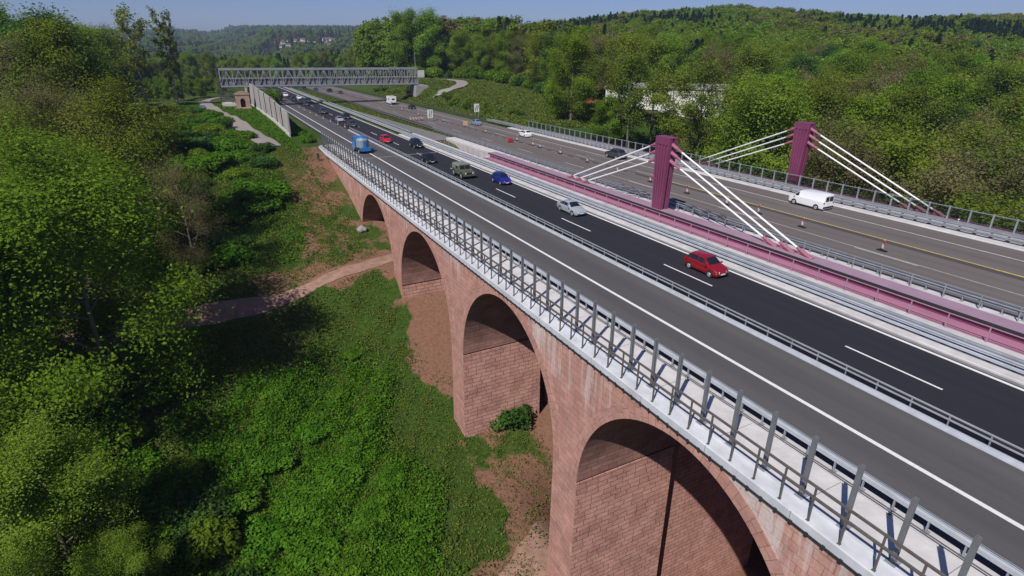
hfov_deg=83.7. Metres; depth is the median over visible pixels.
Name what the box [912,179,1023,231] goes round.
broadleaf tree
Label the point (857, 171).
broadleaf tree
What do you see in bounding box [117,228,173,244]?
bush
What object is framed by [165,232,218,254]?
bush
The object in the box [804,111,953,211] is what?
broadleaf tree
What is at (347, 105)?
median grass
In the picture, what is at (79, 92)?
broadleaf tree
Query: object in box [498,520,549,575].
dirt path
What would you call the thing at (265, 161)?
bush
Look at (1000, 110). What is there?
broadleaf tree
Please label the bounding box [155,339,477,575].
nettle thicket
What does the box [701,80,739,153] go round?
broadleaf tree
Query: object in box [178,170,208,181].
bush
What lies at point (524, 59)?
broadleaf tree
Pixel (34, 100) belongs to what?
broadleaf tree
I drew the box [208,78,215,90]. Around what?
broadleaf tree
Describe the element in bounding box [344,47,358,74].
broadleaf tree
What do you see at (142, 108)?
bush
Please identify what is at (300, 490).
bush
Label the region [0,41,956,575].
ground
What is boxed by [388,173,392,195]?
barrier post
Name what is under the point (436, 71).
bush
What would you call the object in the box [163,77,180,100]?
broadleaf tree
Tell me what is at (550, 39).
broadleaf tree
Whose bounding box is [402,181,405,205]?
barrier post
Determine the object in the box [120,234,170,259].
bush
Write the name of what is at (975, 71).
broadleaf tree
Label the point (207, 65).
broadleaf tree
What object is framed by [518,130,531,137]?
hatchback
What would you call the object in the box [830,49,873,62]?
broadleaf tree
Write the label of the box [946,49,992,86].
broadleaf tree
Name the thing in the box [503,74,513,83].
bush
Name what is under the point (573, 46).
broadleaf tree
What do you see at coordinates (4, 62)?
broadleaf tree
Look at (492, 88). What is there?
bank grass
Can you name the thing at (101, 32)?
broadleaf tree
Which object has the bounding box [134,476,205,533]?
bush
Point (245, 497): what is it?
bush
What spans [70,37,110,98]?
broadleaf tree
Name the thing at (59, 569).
bush
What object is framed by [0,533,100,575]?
broadleaf tree
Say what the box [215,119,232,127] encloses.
bush
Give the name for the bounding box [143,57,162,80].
broadleaf tree
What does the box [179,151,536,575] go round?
dry stalks
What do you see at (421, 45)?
broadleaf tree
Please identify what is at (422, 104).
guardrail
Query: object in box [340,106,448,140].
road median gravel
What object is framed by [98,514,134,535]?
bush
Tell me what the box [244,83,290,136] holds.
noise wall
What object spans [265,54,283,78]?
broadleaf tree
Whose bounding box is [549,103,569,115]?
bush
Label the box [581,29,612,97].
broadleaf tree
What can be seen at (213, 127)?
bush
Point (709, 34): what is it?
broadleaf tree
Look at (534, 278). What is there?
barrier post
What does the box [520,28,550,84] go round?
broadleaf tree
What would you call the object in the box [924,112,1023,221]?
broadleaf tree
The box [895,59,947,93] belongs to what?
broadleaf tree
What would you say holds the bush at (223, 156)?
on the ground at (422, 323)
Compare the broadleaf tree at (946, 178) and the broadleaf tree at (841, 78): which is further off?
the broadleaf tree at (841, 78)
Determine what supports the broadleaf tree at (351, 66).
on the ground at (422, 323)
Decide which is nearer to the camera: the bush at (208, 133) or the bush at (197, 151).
the bush at (197, 151)
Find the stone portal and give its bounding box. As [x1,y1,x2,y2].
[234,91,251,108]
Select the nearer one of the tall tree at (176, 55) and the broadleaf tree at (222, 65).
the tall tree at (176, 55)
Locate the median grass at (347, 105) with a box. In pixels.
[299,90,448,135]
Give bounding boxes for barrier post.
[373,163,376,184]
[380,168,383,189]
[384,170,387,192]
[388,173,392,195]
[392,175,395,198]
[397,178,400,202]
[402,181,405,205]
[406,184,409,209]
[411,187,415,212]
[417,191,420,216]
[422,194,426,220]
[428,197,432,225]
[434,201,438,229]
[441,205,445,234]
[448,210,452,239]
[455,214,459,244]
[462,219,466,250]
[470,224,475,256]
[479,229,483,262]
[488,235,493,269]
[497,242,502,276]
[508,248,512,284]
[519,255,525,292]
[532,262,537,301]
[543,271,549,310]
[557,280,564,321]
[572,289,580,332]
[588,300,596,344]
[606,311,615,357]
[625,324,635,372]
[646,338,658,388]
[669,353,683,405]
[695,370,711,425]
[725,389,743,447]
[757,411,778,471]
[794,435,819,499]
[836,463,865,530]
[884,496,919,567]
[957,534,982,575]
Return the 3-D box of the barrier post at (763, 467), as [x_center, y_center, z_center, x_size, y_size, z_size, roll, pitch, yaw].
[11.769,6.968,26.106,0.480,3.150,0.400,-11,26,-25]
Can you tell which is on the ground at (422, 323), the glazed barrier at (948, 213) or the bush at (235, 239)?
the bush at (235, 239)
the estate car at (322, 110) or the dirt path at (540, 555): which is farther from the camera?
the estate car at (322, 110)
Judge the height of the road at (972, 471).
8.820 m
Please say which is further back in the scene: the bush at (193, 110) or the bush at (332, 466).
the bush at (193, 110)
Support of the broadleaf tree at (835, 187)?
on the ground at (422, 323)
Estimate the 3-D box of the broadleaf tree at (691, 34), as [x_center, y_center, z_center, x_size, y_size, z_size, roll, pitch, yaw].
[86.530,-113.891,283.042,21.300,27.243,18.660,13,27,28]
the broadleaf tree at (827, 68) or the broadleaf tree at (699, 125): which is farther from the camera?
the broadleaf tree at (827, 68)
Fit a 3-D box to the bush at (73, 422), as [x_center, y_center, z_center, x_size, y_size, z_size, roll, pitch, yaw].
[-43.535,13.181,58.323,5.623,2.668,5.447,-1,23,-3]
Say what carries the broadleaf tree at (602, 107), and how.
on the ground at (422, 323)
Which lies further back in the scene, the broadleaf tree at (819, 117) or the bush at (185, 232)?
the broadleaf tree at (819, 117)
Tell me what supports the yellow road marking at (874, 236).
on the road far carriageway at (976, 257)
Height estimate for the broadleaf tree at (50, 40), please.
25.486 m
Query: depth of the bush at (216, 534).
49.67 m
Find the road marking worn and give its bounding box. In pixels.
[324,91,1023,295]
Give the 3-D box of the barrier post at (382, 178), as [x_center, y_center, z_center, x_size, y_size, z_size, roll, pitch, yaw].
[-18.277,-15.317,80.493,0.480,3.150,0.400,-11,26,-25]
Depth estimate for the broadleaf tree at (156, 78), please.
273.50 m
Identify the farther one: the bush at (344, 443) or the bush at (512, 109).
the bush at (512, 109)
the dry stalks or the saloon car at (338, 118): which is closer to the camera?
the dry stalks
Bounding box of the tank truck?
[352,135,370,153]
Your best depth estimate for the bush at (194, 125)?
145.76 m
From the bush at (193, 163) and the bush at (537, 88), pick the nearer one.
the bush at (193, 163)
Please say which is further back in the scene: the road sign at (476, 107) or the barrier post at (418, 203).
the road sign at (476, 107)
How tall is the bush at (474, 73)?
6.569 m
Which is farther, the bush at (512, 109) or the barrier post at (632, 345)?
the bush at (512, 109)
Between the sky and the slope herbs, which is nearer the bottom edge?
the slope herbs
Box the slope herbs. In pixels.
[100,103,352,280]
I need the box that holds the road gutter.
[280,87,1023,387]
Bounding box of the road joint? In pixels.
[365,152,434,158]
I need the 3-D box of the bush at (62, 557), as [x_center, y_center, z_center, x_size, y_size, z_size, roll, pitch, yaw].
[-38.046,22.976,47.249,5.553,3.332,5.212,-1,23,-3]
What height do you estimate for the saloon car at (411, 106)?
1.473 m
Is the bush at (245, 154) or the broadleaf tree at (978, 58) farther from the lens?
the broadleaf tree at (978, 58)
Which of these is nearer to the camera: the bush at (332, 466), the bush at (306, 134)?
the bush at (332, 466)
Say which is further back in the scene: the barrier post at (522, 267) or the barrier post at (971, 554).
the barrier post at (522, 267)
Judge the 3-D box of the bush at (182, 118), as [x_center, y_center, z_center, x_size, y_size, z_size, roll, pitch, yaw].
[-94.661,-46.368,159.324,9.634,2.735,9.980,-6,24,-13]
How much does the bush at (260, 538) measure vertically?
1.649 m
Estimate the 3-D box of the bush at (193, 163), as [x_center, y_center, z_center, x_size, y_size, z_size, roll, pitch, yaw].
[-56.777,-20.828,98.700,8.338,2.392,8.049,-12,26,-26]
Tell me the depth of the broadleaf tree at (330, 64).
405.76 m
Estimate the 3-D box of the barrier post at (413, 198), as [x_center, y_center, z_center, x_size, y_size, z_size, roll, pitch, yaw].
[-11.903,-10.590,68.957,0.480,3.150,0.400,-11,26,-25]
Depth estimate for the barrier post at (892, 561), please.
21.10 m
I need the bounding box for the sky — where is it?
[0,0,1023,31]
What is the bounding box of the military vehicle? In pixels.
[452,161,475,178]
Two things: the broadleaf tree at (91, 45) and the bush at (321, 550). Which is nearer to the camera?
the bush at (321, 550)
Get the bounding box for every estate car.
[319,108,326,113]
[409,138,422,148]
[470,119,481,125]
[605,148,626,158]
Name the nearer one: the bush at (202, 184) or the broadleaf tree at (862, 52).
the bush at (202, 184)
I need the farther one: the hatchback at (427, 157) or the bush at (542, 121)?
the bush at (542, 121)
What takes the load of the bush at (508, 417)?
on the ground at (422, 323)
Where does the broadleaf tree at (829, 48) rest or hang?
on the ground at (422, 323)
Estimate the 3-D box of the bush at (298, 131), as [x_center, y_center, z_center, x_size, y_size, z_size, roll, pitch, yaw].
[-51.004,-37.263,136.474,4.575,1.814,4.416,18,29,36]
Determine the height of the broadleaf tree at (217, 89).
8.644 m
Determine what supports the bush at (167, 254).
on the ground at (422, 323)
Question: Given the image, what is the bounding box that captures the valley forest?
[90,3,1023,125]
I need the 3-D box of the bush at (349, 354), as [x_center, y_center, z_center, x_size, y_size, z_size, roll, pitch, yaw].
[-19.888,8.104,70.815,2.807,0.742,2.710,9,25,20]
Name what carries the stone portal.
on the ground at (422, 323)
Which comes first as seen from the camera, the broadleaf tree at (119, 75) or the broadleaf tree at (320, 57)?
the broadleaf tree at (119, 75)
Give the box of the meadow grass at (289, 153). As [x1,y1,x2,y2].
[44,146,551,575]
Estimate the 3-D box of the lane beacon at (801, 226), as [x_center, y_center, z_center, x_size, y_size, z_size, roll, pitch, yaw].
[32.057,-7.253,63.074,0.400,1.150,0.900,-9,25,-20]
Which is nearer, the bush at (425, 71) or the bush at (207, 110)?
the bush at (207, 110)
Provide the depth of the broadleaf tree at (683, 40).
206.06 m
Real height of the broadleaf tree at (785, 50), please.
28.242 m
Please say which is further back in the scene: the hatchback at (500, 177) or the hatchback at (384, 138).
the hatchback at (384, 138)
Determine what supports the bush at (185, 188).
on the ground at (422, 323)
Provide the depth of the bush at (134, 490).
54.55 m
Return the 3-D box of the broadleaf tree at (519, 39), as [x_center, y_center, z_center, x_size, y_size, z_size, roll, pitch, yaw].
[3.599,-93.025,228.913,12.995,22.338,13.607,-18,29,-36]
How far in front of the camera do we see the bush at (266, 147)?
115.03 m
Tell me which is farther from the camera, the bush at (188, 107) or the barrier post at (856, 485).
the bush at (188, 107)
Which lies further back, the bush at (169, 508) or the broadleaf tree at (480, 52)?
the broadleaf tree at (480, 52)
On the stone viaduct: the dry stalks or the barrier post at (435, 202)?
the barrier post at (435, 202)
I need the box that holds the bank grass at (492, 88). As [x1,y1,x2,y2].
[365,77,663,130]
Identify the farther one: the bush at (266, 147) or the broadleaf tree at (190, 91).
the broadleaf tree at (190, 91)
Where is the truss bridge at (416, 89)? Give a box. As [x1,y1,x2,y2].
[215,67,427,106]
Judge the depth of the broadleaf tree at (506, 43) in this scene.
232.82 m
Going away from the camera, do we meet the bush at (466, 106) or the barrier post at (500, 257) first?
the barrier post at (500, 257)
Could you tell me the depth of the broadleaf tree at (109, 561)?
43.23 m
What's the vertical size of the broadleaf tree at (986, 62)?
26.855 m
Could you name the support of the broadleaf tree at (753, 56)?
on the ground at (422, 323)
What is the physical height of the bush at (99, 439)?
3.192 m
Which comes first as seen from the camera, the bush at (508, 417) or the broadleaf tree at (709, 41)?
the bush at (508, 417)
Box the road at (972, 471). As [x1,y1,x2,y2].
[252,83,1023,575]
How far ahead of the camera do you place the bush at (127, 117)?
163.74 m
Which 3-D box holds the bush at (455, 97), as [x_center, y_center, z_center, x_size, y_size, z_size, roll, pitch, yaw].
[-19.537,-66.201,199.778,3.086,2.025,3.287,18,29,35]
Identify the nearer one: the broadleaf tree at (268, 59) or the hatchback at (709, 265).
the hatchback at (709, 265)
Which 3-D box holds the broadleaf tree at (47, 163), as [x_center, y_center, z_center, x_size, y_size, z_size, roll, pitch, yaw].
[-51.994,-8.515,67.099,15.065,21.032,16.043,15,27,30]
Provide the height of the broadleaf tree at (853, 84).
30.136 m
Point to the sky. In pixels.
(205, 15)
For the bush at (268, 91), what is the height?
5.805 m
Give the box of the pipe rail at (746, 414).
[334,144,991,575]
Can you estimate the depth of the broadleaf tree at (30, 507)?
43.08 m
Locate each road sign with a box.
[427,109,432,118]
[474,104,478,111]
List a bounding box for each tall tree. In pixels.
[110,2,154,104]
[146,5,180,104]
[161,12,185,103]
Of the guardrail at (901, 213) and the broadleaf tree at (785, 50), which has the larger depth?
the broadleaf tree at (785, 50)
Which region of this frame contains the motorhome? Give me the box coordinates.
[386,95,395,104]
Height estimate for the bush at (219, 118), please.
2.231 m
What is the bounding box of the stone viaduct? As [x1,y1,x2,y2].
[318,133,1023,575]
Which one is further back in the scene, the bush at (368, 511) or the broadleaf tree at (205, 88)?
the broadleaf tree at (205, 88)
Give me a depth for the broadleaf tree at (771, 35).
260.07 m
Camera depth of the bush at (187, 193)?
90.63 m
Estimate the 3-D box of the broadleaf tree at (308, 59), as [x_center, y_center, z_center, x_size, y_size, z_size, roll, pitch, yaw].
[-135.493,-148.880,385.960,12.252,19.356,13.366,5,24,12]
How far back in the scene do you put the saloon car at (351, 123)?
151.40 m
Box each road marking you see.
[279,87,1023,529]
[673,182,1022,276]
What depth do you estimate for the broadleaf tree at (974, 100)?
169.18 m
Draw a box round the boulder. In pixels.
[356,225,366,232]
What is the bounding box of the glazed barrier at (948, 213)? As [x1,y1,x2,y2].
[528,121,1023,235]
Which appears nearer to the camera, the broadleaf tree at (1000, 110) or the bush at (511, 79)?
the broadleaf tree at (1000, 110)
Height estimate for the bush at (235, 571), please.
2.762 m
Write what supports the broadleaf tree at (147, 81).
on the ground at (422, 323)
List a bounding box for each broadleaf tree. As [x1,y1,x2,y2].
[0,0,118,150]
[0,1,32,95]
[0,8,125,152]
[0,31,63,177]
[0,36,67,138]
[0,67,80,193]
[0,76,104,244]
[0,107,234,440]
[0,124,138,291]
[0,228,91,439]
[0,232,78,394]
[0,374,44,442]
[0,399,150,575]
[0,455,79,565]
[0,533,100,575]
[11,69,132,206]
[18,51,96,129]
[29,60,219,251]
[68,20,138,90]
[70,22,122,109]
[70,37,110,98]
[70,514,176,575]
[72,21,127,105]
[92,26,131,72]
[124,148,231,280]
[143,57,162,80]
[143,77,151,91]
[148,59,162,82]
[149,83,161,100]
[151,75,162,91]
[153,57,165,77]
[155,57,168,77]
[156,78,173,100]
[163,59,183,79]
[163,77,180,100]
[171,79,187,100]
[178,56,193,84]
[179,51,200,83]
[181,77,191,95]
[183,61,198,79]
[186,78,197,96]
[193,78,205,97]
[194,79,208,94]
[196,51,215,79]
[203,78,212,92]
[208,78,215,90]
[212,77,225,95]
[215,60,230,81]
[225,56,243,79]
[235,55,252,79]
[244,58,262,79]
[251,55,266,81]
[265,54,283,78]
[267,58,282,81]
[279,62,287,78]
[289,52,307,78]
[290,54,304,81]
[300,50,323,78]
[302,53,321,78]
[315,54,328,78]
[316,50,335,76]
[324,52,336,76]
[336,55,349,75]
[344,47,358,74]
[347,55,356,75]
[383,6,425,70]
[408,4,448,67]
[443,28,474,68]
[462,33,483,65]
[466,38,489,71]
[467,32,489,59]
[483,32,498,70]
[489,35,501,69]
[491,28,523,73]
[506,29,529,76]
[512,36,527,74]
[519,34,538,81]
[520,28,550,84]
[537,31,569,86]
[539,30,566,80]
[539,30,596,108]
[540,30,605,120]
[568,26,608,84]
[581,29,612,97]
[584,91,626,142]
[590,34,612,86]
[595,39,616,95]
[597,27,646,116]
[604,46,655,146]
[608,32,650,82]
[629,33,673,82]
[634,21,662,36]
[635,33,683,148]
[639,29,692,82]
[644,25,673,38]
[647,63,700,148]
[667,33,701,77]
[673,33,699,57]
[678,54,734,159]
[682,30,703,37]
[687,70,830,180]
[689,38,721,83]
[692,69,824,173]
[693,28,722,43]
[700,43,717,52]
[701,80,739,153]
[702,35,722,49]
[702,37,740,82]
[707,44,743,83]
[714,68,762,130]
[716,36,788,83]
[718,29,754,49]
[720,67,780,156]
[734,115,788,161]
[758,100,843,170]
[759,30,783,46]
[764,102,856,191]
[765,55,795,75]
[772,49,833,82]
[772,65,804,81]
[776,39,810,56]
[777,74,867,171]
[783,110,898,204]
[791,75,843,124]
[796,61,816,80]
[802,34,835,56]
[802,65,873,124]
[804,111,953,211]
[804,115,875,193]
[808,41,843,60]
[811,62,848,76]
[811,72,848,92]
[818,87,924,195]
[819,110,916,204]
[821,74,880,175]
[823,49,867,77]
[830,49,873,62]
[831,51,897,94]
[846,53,908,116]
[852,35,893,58]
[855,78,964,202]
[855,79,900,116]
[861,33,893,53]
[865,80,923,131]
[872,130,966,217]
[879,140,1023,223]
[880,61,903,89]
[889,50,933,89]
[892,71,984,129]
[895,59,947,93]
[902,53,947,83]
[906,90,978,207]
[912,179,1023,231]
[916,65,965,104]
[916,112,1023,208]
[921,47,974,82]
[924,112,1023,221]
[931,95,1017,177]
[938,135,1023,213]
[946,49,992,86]
[961,64,988,94]
[962,54,1023,144]
[962,55,1023,134]
[964,74,1006,120]
[968,55,998,73]
[970,83,1023,142]
[980,100,1023,197]
[982,82,1023,146]
[995,195,1023,232]
[996,193,1023,226]
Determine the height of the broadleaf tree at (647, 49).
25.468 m
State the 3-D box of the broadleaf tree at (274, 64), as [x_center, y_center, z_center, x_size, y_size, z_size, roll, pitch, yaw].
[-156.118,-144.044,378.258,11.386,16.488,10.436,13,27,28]
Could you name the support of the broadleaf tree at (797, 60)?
on the ground at (422, 323)
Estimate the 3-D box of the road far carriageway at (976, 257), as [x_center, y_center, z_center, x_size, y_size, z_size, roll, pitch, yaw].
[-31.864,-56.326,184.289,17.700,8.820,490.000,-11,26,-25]
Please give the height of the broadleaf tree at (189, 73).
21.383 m
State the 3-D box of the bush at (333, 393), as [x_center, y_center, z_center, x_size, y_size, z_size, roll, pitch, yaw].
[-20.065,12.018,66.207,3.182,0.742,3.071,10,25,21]
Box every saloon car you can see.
[335,116,343,121]
[347,121,356,126]
[408,104,415,108]
[557,199,586,215]
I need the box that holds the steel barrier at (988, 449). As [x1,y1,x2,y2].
[348,127,1023,470]
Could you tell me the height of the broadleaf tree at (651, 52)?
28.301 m
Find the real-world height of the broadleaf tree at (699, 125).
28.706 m
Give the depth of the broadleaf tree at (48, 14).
99.78 m
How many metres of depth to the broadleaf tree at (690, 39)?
224.61 m
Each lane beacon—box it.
[797,217,805,227]
[876,239,887,251]
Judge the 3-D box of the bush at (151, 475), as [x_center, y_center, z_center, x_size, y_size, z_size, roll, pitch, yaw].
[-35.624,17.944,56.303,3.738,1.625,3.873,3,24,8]
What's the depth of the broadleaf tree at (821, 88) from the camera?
137.59 m
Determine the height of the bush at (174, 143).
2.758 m
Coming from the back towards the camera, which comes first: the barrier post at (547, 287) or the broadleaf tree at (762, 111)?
the broadleaf tree at (762, 111)
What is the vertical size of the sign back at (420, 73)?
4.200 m
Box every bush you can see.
[6,461,104,517]
[18,549,85,575]
[22,540,80,575]
[31,414,122,464]
[40,509,105,553]
[47,434,112,475]
[54,404,102,429]
[67,534,96,564]
[73,394,146,428]
[84,410,149,452]
[85,355,163,409]
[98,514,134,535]
[101,440,164,488]
[110,111,145,120]
[110,481,142,502]
[116,515,185,564]
[117,159,163,170]
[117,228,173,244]
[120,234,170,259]
[121,364,188,406]
[130,104,152,110]
[130,456,169,487]
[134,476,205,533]
[144,202,185,219]
[151,245,187,264]
[155,253,213,279]
[155,453,204,487]
[157,106,184,112]
[160,160,208,172]
[161,183,202,197]
[161,219,204,238]
[161,406,201,430]
[162,116,191,121]
[163,137,189,149]
[163,518,196,553]
[165,155,188,160]
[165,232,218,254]
[166,112,189,117]
[169,121,191,130]
[169,135,212,152]
[170,201,226,222]
[174,134,198,138]
[176,105,196,110]
[176,188,215,204]
[177,484,237,529]
[177,511,240,569]
[178,129,193,133]
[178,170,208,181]
[183,118,206,123]
[183,177,212,187]
[186,155,221,169]
[187,108,205,113]
[187,113,205,118]
[188,123,204,128]
[188,148,206,156]
[192,123,226,133]
[192,130,219,138]
[196,151,236,162]
[197,116,210,119]
[201,475,264,518]
[202,109,217,112]
[202,111,223,117]
[202,243,252,267]
[207,136,251,150]
[209,116,234,120]
[210,563,263,575]
[213,207,249,223]
[214,138,253,151]
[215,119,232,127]
[217,130,243,137]
[219,234,254,246]
[223,168,250,179]
[226,180,293,201]
[227,149,261,161]
[232,177,254,185]
[233,130,257,138]
[235,510,299,559]
[236,195,285,212]
[237,152,264,161]
[244,558,283,575]
[246,441,297,476]
[247,142,275,152]
[248,154,279,167]
[256,381,294,402]
[259,88,282,100]
[262,89,280,103]
[274,481,334,521]
[275,566,319,575]
[284,526,347,574]
[288,128,307,135]
[290,413,338,443]
[299,133,313,137]
[300,136,316,142]
[314,455,368,492]
[320,537,375,575]
[327,384,350,399]
[339,428,378,452]
[341,348,362,360]
[346,496,392,531]
[371,464,406,490]
[407,65,422,76]
[420,67,434,77]
[426,66,444,77]
[444,70,455,77]
[452,66,463,77]
[452,95,459,100]
[461,65,483,78]
[462,103,470,107]
[464,98,474,103]
[482,108,492,113]
[483,69,499,80]
[489,404,532,431]
[493,68,512,82]
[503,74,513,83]
[507,106,518,113]
[508,73,524,85]
[512,75,527,85]
[521,79,531,88]
[534,82,546,93]
[535,119,547,126]
[541,86,563,95]
[545,90,569,103]
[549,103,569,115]
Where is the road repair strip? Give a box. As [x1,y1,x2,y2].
[301,82,1023,280]
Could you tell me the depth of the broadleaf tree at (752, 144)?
135.28 m
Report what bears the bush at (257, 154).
on the ground at (422, 323)
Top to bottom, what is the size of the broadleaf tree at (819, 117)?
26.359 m
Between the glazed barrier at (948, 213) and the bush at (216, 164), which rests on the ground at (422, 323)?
the bush at (216, 164)
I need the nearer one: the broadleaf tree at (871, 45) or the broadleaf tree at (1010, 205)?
the broadleaf tree at (1010, 205)
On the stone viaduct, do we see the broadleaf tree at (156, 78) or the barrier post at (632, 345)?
the barrier post at (632, 345)
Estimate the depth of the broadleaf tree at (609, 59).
212.84 m
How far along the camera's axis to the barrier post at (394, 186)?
75.43 m
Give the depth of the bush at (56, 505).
50.87 m
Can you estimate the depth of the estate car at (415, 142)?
117.33 m
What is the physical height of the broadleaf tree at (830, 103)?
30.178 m
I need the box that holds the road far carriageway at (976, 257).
[289,82,1023,317]
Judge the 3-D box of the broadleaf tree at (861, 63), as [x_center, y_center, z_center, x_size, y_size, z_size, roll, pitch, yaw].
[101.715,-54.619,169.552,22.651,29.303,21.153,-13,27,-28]
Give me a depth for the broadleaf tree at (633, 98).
132.56 m
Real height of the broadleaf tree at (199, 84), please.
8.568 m
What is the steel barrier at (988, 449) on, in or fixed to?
on the road at (972, 471)
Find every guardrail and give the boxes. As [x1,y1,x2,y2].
[282,108,1023,575]
[283,87,1023,373]
[291,88,409,131]
[306,88,433,130]
[336,86,487,121]
[432,126,1023,321]
[487,119,1023,245]
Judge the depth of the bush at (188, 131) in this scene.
130.67 m
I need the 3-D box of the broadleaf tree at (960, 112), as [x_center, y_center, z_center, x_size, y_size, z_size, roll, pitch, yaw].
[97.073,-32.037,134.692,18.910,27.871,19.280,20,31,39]
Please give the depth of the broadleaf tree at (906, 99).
122.43 m
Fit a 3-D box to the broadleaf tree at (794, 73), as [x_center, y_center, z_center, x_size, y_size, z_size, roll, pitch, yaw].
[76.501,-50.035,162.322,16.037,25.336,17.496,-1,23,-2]
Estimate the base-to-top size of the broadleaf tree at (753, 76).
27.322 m
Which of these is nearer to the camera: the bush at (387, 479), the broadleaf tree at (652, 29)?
the bush at (387, 479)
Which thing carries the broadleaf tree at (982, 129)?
on the ground at (422, 323)
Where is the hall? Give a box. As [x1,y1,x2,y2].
[605,82,730,119]
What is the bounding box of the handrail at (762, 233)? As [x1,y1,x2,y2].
[455,135,1023,321]
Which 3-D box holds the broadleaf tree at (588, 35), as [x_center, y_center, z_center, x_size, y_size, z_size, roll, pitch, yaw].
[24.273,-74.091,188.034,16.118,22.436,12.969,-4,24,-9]
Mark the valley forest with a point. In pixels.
(997, 34)
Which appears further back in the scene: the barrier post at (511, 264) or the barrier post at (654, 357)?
the barrier post at (511, 264)
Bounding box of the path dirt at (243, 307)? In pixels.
[55,254,392,357]
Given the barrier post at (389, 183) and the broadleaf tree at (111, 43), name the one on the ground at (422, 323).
the broadleaf tree at (111, 43)
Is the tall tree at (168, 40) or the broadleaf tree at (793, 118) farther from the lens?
the tall tree at (168, 40)
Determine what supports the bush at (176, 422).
on the ground at (422, 323)
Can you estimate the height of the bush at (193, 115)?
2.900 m
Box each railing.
[317,138,946,575]
[436,136,1023,348]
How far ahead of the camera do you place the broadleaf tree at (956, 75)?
168.93 m
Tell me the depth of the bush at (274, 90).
232.37 m
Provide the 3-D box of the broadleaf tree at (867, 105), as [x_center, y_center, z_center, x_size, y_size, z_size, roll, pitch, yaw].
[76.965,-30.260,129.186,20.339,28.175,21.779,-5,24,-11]
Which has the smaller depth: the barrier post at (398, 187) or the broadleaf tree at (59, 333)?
the broadleaf tree at (59, 333)
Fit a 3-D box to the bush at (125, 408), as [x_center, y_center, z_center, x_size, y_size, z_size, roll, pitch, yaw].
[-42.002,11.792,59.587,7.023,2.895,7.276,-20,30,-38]
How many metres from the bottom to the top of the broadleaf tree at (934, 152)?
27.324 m
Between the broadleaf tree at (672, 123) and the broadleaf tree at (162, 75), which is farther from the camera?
the broadleaf tree at (162, 75)
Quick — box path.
[198,97,279,145]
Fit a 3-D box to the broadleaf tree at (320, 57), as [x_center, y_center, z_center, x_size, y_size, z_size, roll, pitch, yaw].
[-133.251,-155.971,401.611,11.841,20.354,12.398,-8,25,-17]
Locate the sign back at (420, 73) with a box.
[418,70,423,79]
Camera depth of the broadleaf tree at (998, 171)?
93.00 m
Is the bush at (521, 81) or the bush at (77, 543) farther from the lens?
the bush at (521, 81)
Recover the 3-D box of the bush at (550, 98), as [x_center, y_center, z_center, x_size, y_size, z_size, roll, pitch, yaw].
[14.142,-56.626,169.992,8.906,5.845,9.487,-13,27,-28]
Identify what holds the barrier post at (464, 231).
on the stone viaduct
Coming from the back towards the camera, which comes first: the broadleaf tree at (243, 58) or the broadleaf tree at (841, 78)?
the broadleaf tree at (243, 58)
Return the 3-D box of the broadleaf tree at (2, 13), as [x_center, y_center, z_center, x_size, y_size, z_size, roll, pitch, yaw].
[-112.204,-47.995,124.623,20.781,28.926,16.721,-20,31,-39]
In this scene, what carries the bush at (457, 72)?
on the ground at (422, 323)
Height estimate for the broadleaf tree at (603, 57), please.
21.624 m
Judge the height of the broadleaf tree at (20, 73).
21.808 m
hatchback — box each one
[342,113,350,118]
[379,134,390,142]
[421,152,436,163]
[491,171,511,184]
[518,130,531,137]
[684,250,728,277]
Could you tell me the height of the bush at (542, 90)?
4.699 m
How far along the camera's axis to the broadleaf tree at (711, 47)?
223.50 m
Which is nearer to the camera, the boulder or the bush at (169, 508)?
the bush at (169, 508)
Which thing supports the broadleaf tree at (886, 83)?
on the ground at (422, 323)
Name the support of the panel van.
on the road far carriageway at (976, 257)
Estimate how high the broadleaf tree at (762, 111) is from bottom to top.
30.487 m
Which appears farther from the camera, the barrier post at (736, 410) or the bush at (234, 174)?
the bush at (234, 174)
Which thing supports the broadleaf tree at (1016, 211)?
on the ground at (422, 323)
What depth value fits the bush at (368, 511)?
53.21 m
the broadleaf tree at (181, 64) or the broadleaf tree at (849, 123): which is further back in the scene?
the broadleaf tree at (181, 64)
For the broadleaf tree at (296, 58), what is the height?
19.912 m
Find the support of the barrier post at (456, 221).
on the stone viaduct
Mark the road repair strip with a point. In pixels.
(917, 250)
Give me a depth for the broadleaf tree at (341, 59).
401.18 m
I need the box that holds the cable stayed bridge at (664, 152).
[446,121,1023,354]
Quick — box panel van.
[789,189,833,209]
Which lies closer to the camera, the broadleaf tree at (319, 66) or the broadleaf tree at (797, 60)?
the broadleaf tree at (797, 60)
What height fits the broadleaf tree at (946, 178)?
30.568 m
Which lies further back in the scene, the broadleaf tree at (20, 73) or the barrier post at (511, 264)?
the broadleaf tree at (20, 73)
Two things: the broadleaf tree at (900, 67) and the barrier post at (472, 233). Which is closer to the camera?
the barrier post at (472, 233)
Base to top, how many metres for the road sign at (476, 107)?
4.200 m
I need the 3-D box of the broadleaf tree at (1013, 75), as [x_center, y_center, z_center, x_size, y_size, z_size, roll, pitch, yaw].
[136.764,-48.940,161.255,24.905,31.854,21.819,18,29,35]
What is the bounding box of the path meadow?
[433,79,467,96]

